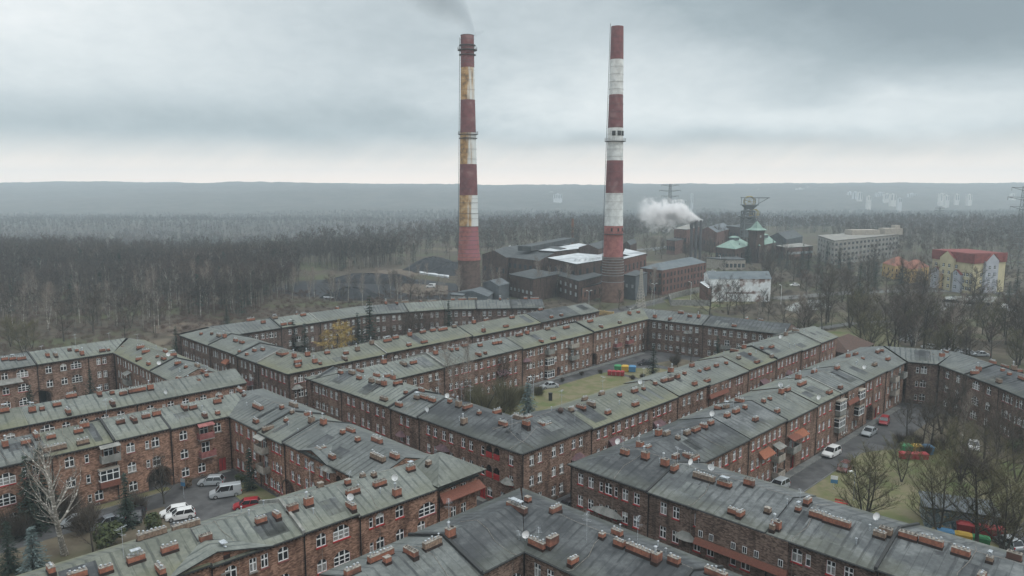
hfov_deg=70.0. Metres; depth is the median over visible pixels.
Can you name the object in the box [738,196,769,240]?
headframe
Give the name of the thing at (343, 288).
bare tree
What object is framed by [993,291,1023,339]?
bare tree
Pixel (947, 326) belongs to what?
bare tree
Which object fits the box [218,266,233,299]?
birch tree
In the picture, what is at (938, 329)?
bare tree
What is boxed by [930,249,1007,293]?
block of flats
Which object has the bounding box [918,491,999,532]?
shed
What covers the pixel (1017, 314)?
bare tree
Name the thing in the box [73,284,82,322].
birch tree
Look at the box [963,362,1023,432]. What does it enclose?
tenement house
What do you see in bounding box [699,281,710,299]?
wing
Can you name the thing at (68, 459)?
window
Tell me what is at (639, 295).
lattice mast
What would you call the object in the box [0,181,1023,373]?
ground
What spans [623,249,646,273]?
works hall
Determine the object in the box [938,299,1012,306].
fence
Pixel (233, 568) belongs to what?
window
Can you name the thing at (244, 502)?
parked car
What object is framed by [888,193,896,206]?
apartment block
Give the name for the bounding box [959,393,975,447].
birch tree
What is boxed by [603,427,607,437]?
window
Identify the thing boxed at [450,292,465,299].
works shed
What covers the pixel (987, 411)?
bare tree
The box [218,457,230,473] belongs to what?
door
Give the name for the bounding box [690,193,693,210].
apartment block
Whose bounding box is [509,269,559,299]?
works shed
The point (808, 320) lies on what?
bare tree
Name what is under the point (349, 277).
birch tree
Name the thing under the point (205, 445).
window
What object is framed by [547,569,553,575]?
window
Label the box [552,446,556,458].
window
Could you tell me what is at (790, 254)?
bare tree
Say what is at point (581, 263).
works hall
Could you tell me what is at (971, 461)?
bare tree
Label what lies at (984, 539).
recycling container
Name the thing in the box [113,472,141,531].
fir tree
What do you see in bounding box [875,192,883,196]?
apartment block
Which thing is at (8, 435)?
window
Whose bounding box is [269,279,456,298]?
coal yard
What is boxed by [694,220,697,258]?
thin chimney
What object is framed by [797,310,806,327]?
birch tree
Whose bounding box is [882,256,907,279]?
house
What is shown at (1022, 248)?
bare tree
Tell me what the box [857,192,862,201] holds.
apartment block
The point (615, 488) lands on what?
window
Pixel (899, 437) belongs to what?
shrub
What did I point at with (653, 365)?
fir tree
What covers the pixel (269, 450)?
tenement house
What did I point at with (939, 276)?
birch tree
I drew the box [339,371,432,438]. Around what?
tenement house
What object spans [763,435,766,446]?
window
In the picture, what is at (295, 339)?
fir tree
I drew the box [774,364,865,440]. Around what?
tenement house
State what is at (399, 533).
window
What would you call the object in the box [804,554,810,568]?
window
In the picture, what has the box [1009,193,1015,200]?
apartment block
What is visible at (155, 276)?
birch tree
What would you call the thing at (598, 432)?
window
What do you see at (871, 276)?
bare tree
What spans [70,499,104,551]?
bare tree
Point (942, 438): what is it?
shrub
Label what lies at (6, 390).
window
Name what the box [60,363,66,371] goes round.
window
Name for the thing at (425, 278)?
birch tree
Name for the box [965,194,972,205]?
apartment block
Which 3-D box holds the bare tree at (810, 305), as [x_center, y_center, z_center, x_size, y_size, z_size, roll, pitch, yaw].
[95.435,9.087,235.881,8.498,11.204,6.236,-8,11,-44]
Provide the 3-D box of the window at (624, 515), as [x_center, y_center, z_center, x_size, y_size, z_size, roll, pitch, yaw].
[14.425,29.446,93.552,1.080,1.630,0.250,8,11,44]
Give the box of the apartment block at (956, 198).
[953,193,959,204]
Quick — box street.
[0,350,1023,554]
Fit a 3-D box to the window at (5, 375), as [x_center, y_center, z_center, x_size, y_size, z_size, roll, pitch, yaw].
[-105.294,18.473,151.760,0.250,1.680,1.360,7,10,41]
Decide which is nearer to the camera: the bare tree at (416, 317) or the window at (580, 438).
the window at (580, 438)
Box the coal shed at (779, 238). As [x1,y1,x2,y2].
[769,230,802,252]
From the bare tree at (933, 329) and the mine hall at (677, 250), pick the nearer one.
the bare tree at (933, 329)
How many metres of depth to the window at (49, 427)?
118.13 m
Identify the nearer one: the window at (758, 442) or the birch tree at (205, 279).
the window at (758, 442)
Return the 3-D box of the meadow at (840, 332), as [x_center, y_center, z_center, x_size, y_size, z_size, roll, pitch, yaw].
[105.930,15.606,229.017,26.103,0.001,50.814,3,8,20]
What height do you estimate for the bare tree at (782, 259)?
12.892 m
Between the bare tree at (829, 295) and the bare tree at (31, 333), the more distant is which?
the bare tree at (829, 295)
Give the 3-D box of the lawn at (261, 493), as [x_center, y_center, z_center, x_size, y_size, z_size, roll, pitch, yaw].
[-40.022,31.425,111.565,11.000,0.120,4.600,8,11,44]
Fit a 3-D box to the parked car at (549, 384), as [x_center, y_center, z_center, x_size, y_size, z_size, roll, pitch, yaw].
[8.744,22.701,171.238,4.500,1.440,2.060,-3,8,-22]
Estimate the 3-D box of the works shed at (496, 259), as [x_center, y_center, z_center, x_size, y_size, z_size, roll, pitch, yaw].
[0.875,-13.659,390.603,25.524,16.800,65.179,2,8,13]
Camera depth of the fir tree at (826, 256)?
438.24 m
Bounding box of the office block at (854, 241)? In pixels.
[817,225,902,265]
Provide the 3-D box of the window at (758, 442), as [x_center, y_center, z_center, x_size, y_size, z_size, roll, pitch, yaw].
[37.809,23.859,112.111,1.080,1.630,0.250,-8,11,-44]
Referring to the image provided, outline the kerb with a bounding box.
[803,452,861,491]
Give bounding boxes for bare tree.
[0,315,20,346]
[3,320,35,352]
[15,319,40,348]
[45,302,76,341]
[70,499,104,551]
[81,290,103,332]
[111,287,144,324]
[112,309,132,337]
[143,451,179,503]
[153,295,169,324]
[319,272,338,295]
[336,283,348,300]
[386,328,395,337]
[389,269,403,293]
[392,309,415,334]
[399,311,424,334]
[403,273,420,299]
[414,310,426,331]
[418,313,439,330]
[459,377,474,400]
[495,352,515,383]
[596,286,605,301]
[615,289,624,308]
[638,232,654,255]
[641,325,655,351]
[653,275,664,297]
[656,243,667,258]
[672,346,681,366]
[681,331,703,361]
[682,241,691,256]
[693,274,730,314]
[698,243,713,259]
[705,239,717,256]
[713,282,729,306]
[715,273,742,314]
[732,289,754,318]
[733,282,743,307]
[752,253,776,275]
[756,287,769,311]
[758,246,769,259]
[759,260,778,282]
[761,245,783,271]
[763,293,775,318]
[769,274,780,294]
[769,296,797,322]
[772,256,790,274]
[776,275,782,289]
[781,245,795,262]
[783,294,828,327]
[784,248,798,264]
[787,253,801,280]
[787,299,810,328]
[793,258,813,281]
[795,270,806,288]
[797,310,811,326]
[798,269,813,289]
[799,273,814,293]
[801,297,816,319]
[804,301,818,325]
[808,252,823,269]
[811,267,823,289]
[813,293,833,329]
[814,262,851,322]
[814,284,839,324]
[818,258,843,290]
[829,308,835,325]
[830,442,906,511]
[831,266,856,301]
[832,248,849,269]
[832,275,873,327]
[834,293,892,340]
[842,251,862,267]
[846,268,857,291]
[846,285,875,326]
[846,294,881,330]
[855,253,878,280]
[855,298,890,342]
[855,307,893,346]
[859,269,878,293]
[861,242,882,263]
[861,257,878,281]
[863,281,924,345]
[870,254,881,271]
[874,307,913,346]
[877,270,896,292]
[879,251,887,261]
[880,295,917,334]
[881,433,924,481]
[883,286,927,329]
[886,315,919,346]
[887,248,905,257]
[890,254,946,317]
[890,289,947,347]
[891,281,907,303]
[891,299,921,342]
[894,392,922,434]
[897,306,928,346]
[901,311,929,345]
[903,393,960,444]
[903,440,984,529]
[909,293,943,334]
[910,268,931,290]
[913,284,934,306]
[914,372,970,433]
[916,303,942,338]
[916,400,938,443]
[919,243,947,269]
[919,315,945,346]
[920,327,947,349]
[924,384,973,440]
[925,294,944,316]
[929,312,962,349]
[930,295,985,347]
[930,314,958,349]
[930,319,969,351]
[933,298,961,322]
[934,373,983,437]
[934,416,962,449]
[937,297,970,341]
[938,414,998,480]
[942,437,1015,541]
[955,262,994,293]
[956,289,977,321]
[957,327,982,355]
[957,409,1023,495]
[957,459,1023,549]
[958,395,1013,458]
[961,240,974,248]
[961,320,987,355]
[965,300,999,334]
[967,287,982,317]
[967,293,987,325]
[968,275,979,295]
[970,282,991,311]
[973,284,988,315]
[974,299,1008,341]
[978,321,1004,358]
[978,412,1023,466]
[979,289,1019,336]
[983,398,1023,480]
[986,436,1023,517]
[990,305,1020,344]
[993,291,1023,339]
[1000,241,1023,268]
[1003,306,1023,364]
[1003,324,1023,367]
[1004,264,1012,284]
[1005,298,1023,346]
[1015,288,1023,306]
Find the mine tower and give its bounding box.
[746,221,766,262]
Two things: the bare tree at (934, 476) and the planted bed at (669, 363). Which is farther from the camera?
the planted bed at (669, 363)
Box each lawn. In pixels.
[3,487,170,537]
[235,481,275,499]
[499,372,634,414]
[624,368,666,377]
[805,449,1023,547]
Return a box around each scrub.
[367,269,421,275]
[395,284,447,295]
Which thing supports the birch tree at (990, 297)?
on the ground at (94, 198)
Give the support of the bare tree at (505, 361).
on the pavement at (585, 369)
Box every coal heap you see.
[320,273,382,283]
[320,286,380,300]
[378,274,420,283]
[402,256,452,272]
[427,262,457,275]
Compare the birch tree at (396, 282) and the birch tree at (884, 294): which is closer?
the birch tree at (884, 294)
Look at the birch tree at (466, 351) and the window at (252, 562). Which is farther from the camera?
the birch tree at (466, 351)
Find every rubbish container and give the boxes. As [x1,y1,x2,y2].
[898,451,907,458]
[921,451,928,459]
[956,520,972,532]
[972,523,989,535]
[989,525,1003,538]
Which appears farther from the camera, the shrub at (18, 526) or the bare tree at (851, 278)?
the bare tree at (851, 278)
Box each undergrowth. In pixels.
[0,267,301,355]
[174,289,456,329]
[503,261,1023,330]
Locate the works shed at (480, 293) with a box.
[458,287,493,299]
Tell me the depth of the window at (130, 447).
110.15 m
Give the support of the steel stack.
on the ground at (94, 198)
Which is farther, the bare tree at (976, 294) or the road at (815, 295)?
the road at (815, 295)
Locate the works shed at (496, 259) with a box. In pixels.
[482,245,518,281]
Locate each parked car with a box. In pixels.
[59,513,77,528]
[91,513,125,530]
[129,505,146,522]
[159,502,187,518]
[165,505,195,522]
[197,474,224,486]
[232,496,260,509]
[540,381,558,388]
[560,497,569,505]
[636,359,652,365]
[771,475,790,487]
[821,443,841,458]
[836,459,853,473]
[861,425,877,436]
[878,414,889,425]
[968,439,980,450]
[970,351,989,356]
[992,534,1023,550]
[996,534,1023,544]
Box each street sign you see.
[180,478,184,494]
[831,475,837,489]
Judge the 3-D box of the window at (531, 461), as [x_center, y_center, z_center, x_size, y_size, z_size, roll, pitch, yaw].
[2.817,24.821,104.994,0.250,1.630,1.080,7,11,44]
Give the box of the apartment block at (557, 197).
[553,193,561,202]
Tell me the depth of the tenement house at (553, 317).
211.48 m
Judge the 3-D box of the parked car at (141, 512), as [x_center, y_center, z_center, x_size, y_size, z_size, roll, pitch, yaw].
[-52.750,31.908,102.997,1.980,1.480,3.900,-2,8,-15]
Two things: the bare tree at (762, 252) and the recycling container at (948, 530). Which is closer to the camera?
the recycling container at (948, 530)
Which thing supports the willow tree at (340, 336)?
on the garden
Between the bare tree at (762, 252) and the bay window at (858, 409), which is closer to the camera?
the bay window at (858, 409)
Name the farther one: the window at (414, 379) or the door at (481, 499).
the window at (414, 379)
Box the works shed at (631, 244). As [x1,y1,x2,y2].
[623,238,636,251]
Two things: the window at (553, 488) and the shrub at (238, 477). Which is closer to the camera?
the window at (553, 488)
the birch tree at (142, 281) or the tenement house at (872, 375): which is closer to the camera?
the tenement house at (872, 375)
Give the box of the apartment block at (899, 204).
[896,197,901,211]
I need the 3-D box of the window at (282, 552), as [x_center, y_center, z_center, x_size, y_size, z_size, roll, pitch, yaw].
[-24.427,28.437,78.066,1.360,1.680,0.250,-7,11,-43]
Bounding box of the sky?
[0,0,1023,184]
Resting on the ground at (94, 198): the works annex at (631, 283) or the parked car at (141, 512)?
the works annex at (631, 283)
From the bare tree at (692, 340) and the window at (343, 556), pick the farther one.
the bare tree at (692, 340)
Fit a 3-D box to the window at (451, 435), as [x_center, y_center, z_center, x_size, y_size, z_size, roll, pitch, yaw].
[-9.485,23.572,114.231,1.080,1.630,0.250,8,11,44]
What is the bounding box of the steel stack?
[571,219,573,244]
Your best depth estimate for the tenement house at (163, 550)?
70.83 m
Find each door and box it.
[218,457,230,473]
[477,488,485,501]
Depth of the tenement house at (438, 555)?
70.66 m
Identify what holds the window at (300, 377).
in the tenement house at (283, 372)
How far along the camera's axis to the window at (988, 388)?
141.20 m
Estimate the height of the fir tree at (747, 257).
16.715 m
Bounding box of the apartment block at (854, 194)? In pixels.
[852,191,858,198]
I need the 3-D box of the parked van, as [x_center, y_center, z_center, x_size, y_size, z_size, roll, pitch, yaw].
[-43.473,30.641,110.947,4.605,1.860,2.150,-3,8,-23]
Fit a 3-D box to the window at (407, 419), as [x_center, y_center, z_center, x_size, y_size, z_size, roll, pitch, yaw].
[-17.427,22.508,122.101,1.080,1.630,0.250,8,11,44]
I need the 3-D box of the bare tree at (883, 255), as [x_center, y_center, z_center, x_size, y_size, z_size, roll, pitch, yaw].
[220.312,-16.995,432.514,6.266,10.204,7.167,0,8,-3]
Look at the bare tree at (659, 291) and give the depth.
309.78 m
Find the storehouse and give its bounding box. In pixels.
[704,271,771,301]
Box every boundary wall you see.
[599,310,613,315]
[629,296,667,309]
[668,287,709,305]
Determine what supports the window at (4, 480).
in the tenement house at (11, 460)
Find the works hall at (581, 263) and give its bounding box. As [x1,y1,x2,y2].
[548,253,629,274]
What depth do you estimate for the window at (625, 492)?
93.19 m
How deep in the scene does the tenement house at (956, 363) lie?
153.07 m
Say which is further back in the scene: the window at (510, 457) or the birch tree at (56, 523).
the window at (510, 457)
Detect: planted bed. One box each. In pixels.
[655,359,694,367]
[914,415,1023,464]
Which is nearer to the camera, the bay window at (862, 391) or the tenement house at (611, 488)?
the tenement house at (611, 488)
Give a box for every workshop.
[640,257,705,294]
[776,243,812,259]
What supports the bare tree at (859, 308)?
on the ground at (94, 198)
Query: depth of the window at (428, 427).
118.28 m
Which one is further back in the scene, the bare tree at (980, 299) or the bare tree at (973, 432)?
the bare tree at (980, 299)
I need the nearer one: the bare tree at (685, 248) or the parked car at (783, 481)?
the parked car at (783, 481)
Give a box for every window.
[0,471,15,487]
[0,491,17,507]
[1,373,7,379]
[2,387,9,395]
[4,401,10,407]
[6,432,14,438]
[16,369,28,377]
[18,383,28,392]
[19,397,28,406]
[39,423,54,432]
[45,366,51,373]
[46,379,53,387]
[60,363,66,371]
[61,377,67,384]
[62,421,69,427]
[64,456,75,468]
[66,476,75,488]
[71,360,80,369]
[72,374,82,383]
[85,454,89,464]
[86,475,91,484]
[94,489,104,501]
[97,464,119,488]
[103,447,112,455]
[117,410,124,415]
[126,442,135,454]
[127,461,136,473]
[129,480,137,492]
[145,440,149,449]
[151,436,159,448]
[167,401,173,406]
[179,430,187,441]
[180,448,188,459]
[182,398,188,402]
[182,467,189,477]
[198,462,206,473]
[200,426,207,433]
[202,441,209,451]
[214,422,221,433]
[221,567,230,575]
[225,564,236,575]
[249,557,257,574]
[261,553,269,570]
[264,455,267,466]
[274,443,278,454]
[275,462,279,473]
[276,481,279,492]
[278,545,289,563]
[296,454,299,465]
[298,374,302,382]
[299,389,303,397]
[304,458,307,469]
[316,532,326,549]
[317,558,326,575]
[333,522,350,543]
[334,548,349,566]
[369,517,373,529]
[370,542,373,551]
[375,512,384,527]
[376,536,383,548]
[395,504,404,520]
[396,528,403,540]
[405,418,408,427]
[413,378,416,385]
[417,520,424,530]
[418,500,436,519]
[426,425,429,435]
[426,443,430,453]
[433,428,436,438]
[441,431,445,441]
[448,434,452,444]
[451,506,455,516]
[460,438,464,448]
[461,502,465,512]
[468,441,472,451]
[480,446,484,456]
[486,486,492,498]
[508,455,512,466]
[529,455,534,466]
[529,475,534,487]
[535,563,540,575]
[537,452,542,463]
[537,472,542,483]
[545,356,553,369]
[545,369,554,379]
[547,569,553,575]
[551,466,556,477]
[551,486,555,497]
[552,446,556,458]
[559,444,564,455]
[559,463,563,474]
[559,482,563,493]
[571,439,575,450]
[577,473,583,486]
[577,495,582,507]
[579,436,583,447]
[587,477,593,490]
[587,499,593,511]
[597,430,600,440]
[598,482,602,493]
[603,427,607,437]
[604,482,611,496]
[613,487,617,498]
[617,422,621,432]
[621,489,627,502]
[621,511,627,525]
[632,493,639,506]
[632,515,638,529]
[657,407,660,416]
[658,526,665,540]
[659,502,666,516]
[671,506,679,520]
[671,530,678,545]
[692,544,700,553]
[705,549,713,558]
[724,454,728,466]
[725,292,753,293]
[729,558,735,567]
[733,450,736,461]
[738,447,742,458]
[739,562,749,572]
[757,438,760,449]
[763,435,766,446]
[773,463,776,472]
[790,547,801,565]
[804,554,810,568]
[825,560,835,575]
[834,415,846,432]
[835,397,847,415]
[844,566,853,575]
[854,404,864,420]
[855,387,865,404]
[918,394,924,401]
[919,380,925,387]
[920,366,926,373]
[970,409,976,420]
[971,380,979,391]
[986,386,990,395]
[1005,394,1009,403]
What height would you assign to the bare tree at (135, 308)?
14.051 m
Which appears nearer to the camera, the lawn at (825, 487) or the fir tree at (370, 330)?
the lawn at (825, 487)
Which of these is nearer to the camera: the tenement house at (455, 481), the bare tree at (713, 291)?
the tenement house at (455, 481)
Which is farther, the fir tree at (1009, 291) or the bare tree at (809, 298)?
the fir tree at (1009, 291)
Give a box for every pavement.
[493,352,643,397]
[785,407,899,477]
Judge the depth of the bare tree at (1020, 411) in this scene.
115.72 m
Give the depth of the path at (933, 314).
232.61 m
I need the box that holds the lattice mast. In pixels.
[636,269,645,307]
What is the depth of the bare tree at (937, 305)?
241.79 m
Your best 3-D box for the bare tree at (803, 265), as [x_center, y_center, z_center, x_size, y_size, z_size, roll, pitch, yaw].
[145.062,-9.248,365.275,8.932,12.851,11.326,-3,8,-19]
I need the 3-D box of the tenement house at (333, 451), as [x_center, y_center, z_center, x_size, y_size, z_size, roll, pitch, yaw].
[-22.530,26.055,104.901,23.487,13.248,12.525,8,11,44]
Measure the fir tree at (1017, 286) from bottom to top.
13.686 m
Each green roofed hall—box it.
[715,236,747,260]
[757,234,775,262]
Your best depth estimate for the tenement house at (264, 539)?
77.14 m
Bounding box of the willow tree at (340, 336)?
[311,319,358,349]
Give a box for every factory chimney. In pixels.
[457,34,480,292]
[601,23,625,302]
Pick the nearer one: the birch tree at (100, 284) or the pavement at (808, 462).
the pavement at (808, 462)
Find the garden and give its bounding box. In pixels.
[0,507,170,575]
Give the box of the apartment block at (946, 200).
[942,195,949,207]
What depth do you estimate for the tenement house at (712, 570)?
67.50 m
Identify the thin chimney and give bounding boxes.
[689,220,693,256]
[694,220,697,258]
[698,220,701,258]
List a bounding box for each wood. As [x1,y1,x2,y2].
[0,209,1023,263]
[0,232,458,332]
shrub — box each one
[0,505,37,543]
[47,487,86,518]
[62,495,102,534]
[92,519,125,548]
[114,487,149,512]
[143,511,162,529]
[180,477,192,487]
[234,473,245,481]
[457,378,485,400]
[463,384,508,410]
[486,376,522,413]
[514,383,530,399]
[532,384,543,395]
[669,351,681,364]
[892,430,909,443]
[905,428,924,443]
[916,440,934,454]
[929,434,951,451]
[974,457,1002,479]
[997,503,1023,533]
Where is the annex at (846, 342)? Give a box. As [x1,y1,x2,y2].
[836,334,873,356]
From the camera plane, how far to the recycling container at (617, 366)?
186.08 m
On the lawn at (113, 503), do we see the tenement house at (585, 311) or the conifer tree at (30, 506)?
the conifer tree at (30, 506)
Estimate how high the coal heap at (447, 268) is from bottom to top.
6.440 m
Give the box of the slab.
[419,271,448,277]
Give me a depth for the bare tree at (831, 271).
329.32 m
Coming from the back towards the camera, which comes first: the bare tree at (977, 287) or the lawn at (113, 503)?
the bare tree at (977, 287)
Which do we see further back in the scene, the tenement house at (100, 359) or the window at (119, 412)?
the tenement house at (100, 359)
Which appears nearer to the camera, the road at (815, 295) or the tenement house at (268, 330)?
the tenement house at (268, 330)
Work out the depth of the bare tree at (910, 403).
136.45 m
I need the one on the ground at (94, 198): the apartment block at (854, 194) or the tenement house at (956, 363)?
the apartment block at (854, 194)
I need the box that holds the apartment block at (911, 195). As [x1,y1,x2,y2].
[907,193,916,196]
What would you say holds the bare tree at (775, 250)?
on the ground at (94, 198)
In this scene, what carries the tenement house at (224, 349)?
on the street
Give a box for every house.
[0,352,38,407]
[0,403,28,439]
[0,430,50,519]
[16,525,210,575]
[20,387,136,433]
[26,334,88,402]
[40,420,120,511]
[79,334,137,392]
[89,398,172,499]
[113,338,190,388]
[126,368,246,411]
[150,357,217,382]
[153,377,252,484]
[171,500,303,575]
[175,316,280,354]
[178,326,239,366]
[208,330,273,370]
[228,388,324,484]
[236,342,291,390]
[252,408,341,495]
[256,337,386,405]
[258,462,359,575]
[267,312,320,352]
[281,413,428,493]
[304,364,369,420]
[309,306,368,350]
[310,354,444,407]
[319,533,482,575]
[327,459,438,556]
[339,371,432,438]
[362,299,408,340]
[363,324,472,361]
[388,379,456,449]
[402,299,443,333]
[408,337,522,399]
[408,488,523,575]
[413,452,486,522]
[417,383,592,501]
[441,297,476,326]
[457,313,540,342]
[475,297,511,322]
[500,322,593,386]
[506,488,716,575]
[509,296,543,315]
[521,306,579,329]
[539,376,678,454]
[554,271,600,302]
[558,308,648,364]
[566,303,599,320]
[567,435,699,536]
[572,411,750,474]
[582,282,600,301]
[623,364,709,419]
[632,308,708,357]
[646,446,815,575]
[664,357,749,406]
[677,396,787,481]
[685,564,742,575]
[697,341,776,391]
[702,314,796,357]
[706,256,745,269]
[716,382,818,472]
[726,338,802,378]
[750,370,847,454]
[761,329,821,369]
[765,489,908,575]
[773,326,837,362]
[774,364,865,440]
[802,356,887,426]
[829,346,907,412]
[874,522,1023,575]
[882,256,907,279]
[883,346,971,405]
[901,259,928,282]
[932,349,1008,415]
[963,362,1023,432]
[995,361,1023,443]
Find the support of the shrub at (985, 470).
on the lawn at (825, 487)
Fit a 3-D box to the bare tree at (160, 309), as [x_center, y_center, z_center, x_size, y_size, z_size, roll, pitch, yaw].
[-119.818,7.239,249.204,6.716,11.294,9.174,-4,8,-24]
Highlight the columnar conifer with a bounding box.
[242,448,257,491]
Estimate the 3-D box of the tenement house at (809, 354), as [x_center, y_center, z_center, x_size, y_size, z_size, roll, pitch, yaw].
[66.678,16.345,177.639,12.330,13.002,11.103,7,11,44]
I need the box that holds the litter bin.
[548,392,552,400]
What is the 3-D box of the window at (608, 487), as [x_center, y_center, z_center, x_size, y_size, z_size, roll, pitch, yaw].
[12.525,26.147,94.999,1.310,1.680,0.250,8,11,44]
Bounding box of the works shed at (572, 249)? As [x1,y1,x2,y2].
[538,243,585,255]
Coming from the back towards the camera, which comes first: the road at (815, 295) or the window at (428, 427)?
the road at (815, 295)
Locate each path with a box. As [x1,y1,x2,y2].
[818,320,887,328]
[900,302,1011,340]
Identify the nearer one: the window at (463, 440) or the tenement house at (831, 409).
the window at (463, 440)
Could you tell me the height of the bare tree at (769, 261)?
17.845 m
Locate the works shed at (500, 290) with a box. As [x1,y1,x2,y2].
[483,278,508,299]
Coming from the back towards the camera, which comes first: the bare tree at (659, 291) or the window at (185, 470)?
the bare tree at (659, 291)
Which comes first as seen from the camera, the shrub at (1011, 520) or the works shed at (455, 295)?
the shrub at (1011, 520)
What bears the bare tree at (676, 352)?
on the planted bed at (669, 363)
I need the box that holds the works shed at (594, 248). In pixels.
[578,240,603,254]
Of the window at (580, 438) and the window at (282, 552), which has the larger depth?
the window at (580, 438)
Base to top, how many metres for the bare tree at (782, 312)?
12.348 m
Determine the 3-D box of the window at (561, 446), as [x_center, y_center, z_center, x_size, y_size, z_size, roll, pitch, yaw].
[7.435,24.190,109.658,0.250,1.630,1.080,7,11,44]
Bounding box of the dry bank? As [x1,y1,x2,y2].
[144,320,228,335]
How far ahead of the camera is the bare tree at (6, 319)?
215.53 m
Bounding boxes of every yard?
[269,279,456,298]
[664,293,755,308]
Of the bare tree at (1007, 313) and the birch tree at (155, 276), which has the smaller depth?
the bare tree at (1007, 313)
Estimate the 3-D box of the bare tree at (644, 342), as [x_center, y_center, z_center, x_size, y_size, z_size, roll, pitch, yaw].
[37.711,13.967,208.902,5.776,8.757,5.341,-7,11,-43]
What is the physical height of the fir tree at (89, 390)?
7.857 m
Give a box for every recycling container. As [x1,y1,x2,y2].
[614,364,621,370]
[621,365,628,371]
[629,365,635,371]
[900,443,912,450]
[937,527,954,534]
[955,530,972,539]
[972,533,990,544]
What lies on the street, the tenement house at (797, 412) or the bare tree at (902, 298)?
the tenement house at (797, 412)
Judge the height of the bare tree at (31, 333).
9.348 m
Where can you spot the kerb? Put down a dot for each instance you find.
(824, 477)
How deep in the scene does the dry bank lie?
246.06 m
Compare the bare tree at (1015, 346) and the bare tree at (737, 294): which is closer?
the bare tree at (1015, 346)
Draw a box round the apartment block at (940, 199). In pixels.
[937,193,944,205]
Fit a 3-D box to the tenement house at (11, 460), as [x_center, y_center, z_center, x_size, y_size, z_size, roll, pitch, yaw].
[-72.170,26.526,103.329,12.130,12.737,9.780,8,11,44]
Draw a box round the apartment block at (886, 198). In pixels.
[883,193,888,202]
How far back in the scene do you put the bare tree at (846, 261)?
394.05 m
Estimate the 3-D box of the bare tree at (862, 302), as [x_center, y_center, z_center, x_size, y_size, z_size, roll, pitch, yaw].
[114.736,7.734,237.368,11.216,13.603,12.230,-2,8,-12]
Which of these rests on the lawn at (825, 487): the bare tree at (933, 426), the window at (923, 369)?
the bare tree at (933, 426)
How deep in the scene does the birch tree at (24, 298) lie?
244.35 m
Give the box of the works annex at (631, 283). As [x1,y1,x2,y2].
[624,270,647,299]
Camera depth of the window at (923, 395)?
158.27 m
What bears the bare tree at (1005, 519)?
on the lawn at (825, 487)
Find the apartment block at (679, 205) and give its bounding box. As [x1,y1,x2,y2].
[672,199,686,213]
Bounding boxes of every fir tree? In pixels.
[0,521,23,575]
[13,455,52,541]
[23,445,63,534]
[25,385,35,404]
[85,369,95,394]
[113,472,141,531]
[171,326,177,352]
[223,306,231,324]
[291,320,299,351]
[299,323,311,352]
[348,312,363,344]
[358,296,379,344]
[443,300,452,326]
[644,344,658,376]
[713,336,721,354]
[743,239,753,263]
[770,241,777,260]
[782,251,790,269]
[799,243,806,264]
[804,246,812,270]
[821,241,831,265]
[835,246,844,269]
[855,263,866,297]
[870,262,881,289]
[896,255,908,284]
[1002,281,1013,304]
[1009,267,1022,297]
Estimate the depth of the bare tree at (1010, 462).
101.52 m
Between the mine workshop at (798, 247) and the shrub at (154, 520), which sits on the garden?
the shrub at (154, 520)
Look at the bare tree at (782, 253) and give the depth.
438.61 m
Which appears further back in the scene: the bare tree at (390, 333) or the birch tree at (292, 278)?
the birch tree at (292, 278)
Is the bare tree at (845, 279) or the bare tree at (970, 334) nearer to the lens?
the bare tree at (970, 334)
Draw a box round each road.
[601,300,664,315]
[773,289,1013,299]
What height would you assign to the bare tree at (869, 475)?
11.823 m
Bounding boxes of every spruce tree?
[15,526,51,573]
[515,382,538,414]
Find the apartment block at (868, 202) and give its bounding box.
[865,195,871,209]
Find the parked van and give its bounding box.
[209,481,241,499]
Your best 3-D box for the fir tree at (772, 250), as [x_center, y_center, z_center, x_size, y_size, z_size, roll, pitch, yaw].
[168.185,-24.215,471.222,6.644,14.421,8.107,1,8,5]
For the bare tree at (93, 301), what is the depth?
235.13 m
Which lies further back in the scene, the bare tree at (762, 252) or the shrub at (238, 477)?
the bare tree at (762, 252)
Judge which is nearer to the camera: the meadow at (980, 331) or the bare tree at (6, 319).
the bare tree at (6, 319)
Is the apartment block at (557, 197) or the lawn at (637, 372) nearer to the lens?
the lawn at (637, 372)
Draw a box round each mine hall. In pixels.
[666,238,683,254]
[674,224,699,252]
[701,223,728,252]
[726,224,763,241]
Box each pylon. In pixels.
[659,184,680,231]
[935,207,944,224]
[1006,187,1023,268]
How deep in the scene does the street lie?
119.38 m
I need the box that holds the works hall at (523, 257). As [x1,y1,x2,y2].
[509,238,573,273]
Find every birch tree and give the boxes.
[12,415,85,556]
[18,282,29,326]
[21,270,39,313]
[36,280,55,330]
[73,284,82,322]
[98,278,112,319]
[133,270,149,301]
[144,279,152,316]
[150,266,157,298]
[187,258,211,296]
[198,267,208,307]
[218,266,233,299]
[288,265,297,299]
[303,267,314,294]
[309,267,317,298]
[327,270,335,300]
[344,258,353,300]
[358,272,365,303]
[375,267,382,296]
[387,269,392,291]
[394,275,400,300]
[398,273,404,302]
[415,263,428,299]
[435,275,447,300]
[438,333,477,399]
[455,269,462,290]
[496,267,503,284]
[534,257,542,276]
[548,265,560,284]
[564,262,571,285]
[646,266,659,303]
[755,297,763,315]
[796,291,808,320]
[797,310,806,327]
[881,282,888,300]
[912,316,924,347]
[929,259,936,288]
[932,285,945,313]
[935,270,943,301]
[946,308,963,350]
[949,290,970,343]
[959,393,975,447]
[984,284,997,321]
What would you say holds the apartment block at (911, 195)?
on the ground at (94, 198)
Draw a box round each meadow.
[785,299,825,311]
[827,326,900,346]
[932,316,1021,340]
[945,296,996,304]

